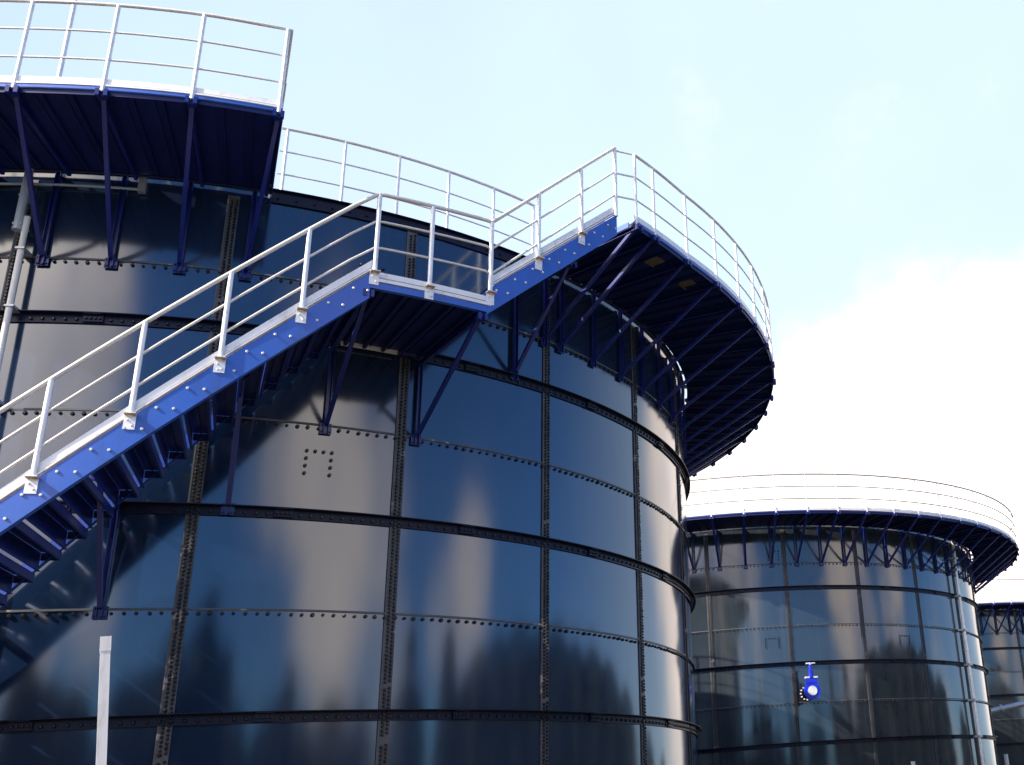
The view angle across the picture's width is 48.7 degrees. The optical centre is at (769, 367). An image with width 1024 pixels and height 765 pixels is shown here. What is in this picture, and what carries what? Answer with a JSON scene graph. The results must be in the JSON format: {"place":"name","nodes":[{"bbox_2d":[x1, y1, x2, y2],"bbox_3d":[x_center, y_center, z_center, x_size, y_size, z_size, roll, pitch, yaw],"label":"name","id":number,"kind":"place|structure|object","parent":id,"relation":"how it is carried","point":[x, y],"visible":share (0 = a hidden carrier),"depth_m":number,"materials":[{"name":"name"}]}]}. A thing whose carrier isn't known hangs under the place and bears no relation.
{"place":"outdoors","nodes":[
{"label":"outdoors","id":0,"kind":"place"},
{"bbox_2d":[0,0,1023,602],"label":"sky","id":1,"kind":"structure","parent":0,"point":[865,158],"materials":[{"name":"blue"}]},
{"label":"ground","id":2,"kind":"structure","parent":0,"visible":0},
{"bbox_2d":[96,636,111,764],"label":"fence post","id":3,"kind":"object","parent":2,"relation":"on","point":[103,704],"visible":1,"depth_m":7.79,"materials":[{"name":"white metal"}]},
{"bbox_2d":[0,168,701,764],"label":"storage tank","id":4,"kind":"object","parent":2,"relation":"on","point":[492,568],"visible":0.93,"depth_m":16.32,"materials":[{"name":"black metal"}]},
{"bbox_2d":[0,168,33,405],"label":"level pipe","id":5,"kind":"object","parent":4,"relation":"attached to","point":[21,223],"visible":0.93,"depth_m":15.56,"materials":[{"name":"white metal"}]},
{"bbox_2d":[0,207,616,618],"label":"staircase","id":6,"kind":"structure","parent":4,"relation":"attached to","point":[394,315],"depth_m":14.64,"materials":[{"name":"blue metal"}]},
{"bbox_2d":[0,147,633,493],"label":"stair railing","id":7,"kind":"object","parent":6,"relation":"attached to","point":[32,478],"visible":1,"depth_m":14.60,"materials":[{"name":"metal"}]},
{"bbox_2d":[0,75,775,476],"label":"walkway platform","id":8,"kind":"structure","parent":4,"relation":"attached to","point":[694,315],"depth_m":16.61,"materials":[{"name":"blue metal"}]},
{"bbox_2d":[56,0,77,76],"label":"upright post","id":9,"kind":"object","parent":8,"relation":"on","point":[66,40],"visible":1,"depth_m":16.81,"materials":[{"name":"metal"}]},
{"bbox_2d":[0,177,147,193],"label":"conduit","id":10,"kind":"object","parent":8,"relation":"attached to","point":[141,188],"visible":0.94,"depth_m":16.32,"materials":[{"name":"metal"}]},
{"bbox_2d":[0,0,774,378],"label":"guard railing","id":11,"kind":"object","parent":8,"relation":"on","point":[108,60],"visible":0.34,"depth_m":15.47,"materials":[{"name":"metal"}]},
{"bbox_2d":[277,126,534,252],"bbox_3d":[-6.145,-3.003,18.919,4.620,1.266,0.306,14,-28,-38],"label":"guard railing","id":12,"kind":"object","parent":4,"relation":"on","point":[343,163],"visible":0.88,"depth_m":18.65,"materials":[{"name":"metal"}]},
{"bbox_2d":[687,525,998,764],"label":"storage tank","id":13,"kind":"object","parent":2,"relation":"on","point":[879,644],"visible":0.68,"depth_m":41.04,"materials":[{"name":"metal"}]},
{"bbox_2d":[799,662,820,701],"bbox_3d":[1.377,11.430,39.264,0.593,1.275,1.244,1,-23,-12],"label":"gate valve","id":14,"kind":"object","parent":13,"relation":"attached to","point":[810,690],"visible":1,"depth_m":38.71,"materials":[{"name":"blue metal"}]},
{"bbox_2d":[686,506,1019,593],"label":"walkway platform","id":15,"kind":"structure","parent":13,"relation":"attached to","point":[994,550],"depth_m":42.26,"materials":[{"name":"blue metal"}]},
{"bbox_2d":[686,473,1017,557],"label":"guard railing","id":16,"kind":"object","parent":15,"relation":"on","point":[1012,529],"visible":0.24,"depth_m":41.11,"materials":[{"name":"metal"}]},
{"bbox_2d":[949,541,984,764],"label":"level pipe","id":17,"kind":"object","parent":13,"relation":"attached to","point":[955,570],"visible":0.99,"depth_m":44.54,"materials":[{"name":"metal"}]},
{"bbox_2d":[978,609,1023,764],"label":"storage tank","id":18,"kind":"object","parent":2,"relation":"on","point":[1003,652],"visible":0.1,"depth_m":66.54,"materials":[{"name":"black"}]},
{"bbox_2d":[976,600,1023,635],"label":"walkway platform","id":19,"kind":"structure","parent":18,"relation":"attached to","point":[1007,605],"depth_m":66.91,"materials":[{"name":"blue metal"}]},
{"bbox_2d":[976,579,1023,603],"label":"guard railing","id":20,"kind":"object","parent":19,"relation":"on","point":[992,595],"visible":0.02,"depth_m":66.20,"materials":[{"name":"metal"}]},
{"bbox_2d":[1004,754,1008,764],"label":"marker post","id":21,"kind":"object","parent":2,"relation":"on","point":[1006,759],"visible":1,"depth_m":56.06,"materials":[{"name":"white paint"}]},
{"bbox_2d":[991,701,1023,713],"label":"connecting pipe","id":22,"kind":"object","parent":2,"relation":"on","point":[1001,708],"visible":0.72,"depth_m":60.78,"materials":[{"name":"metal"}]}
]}

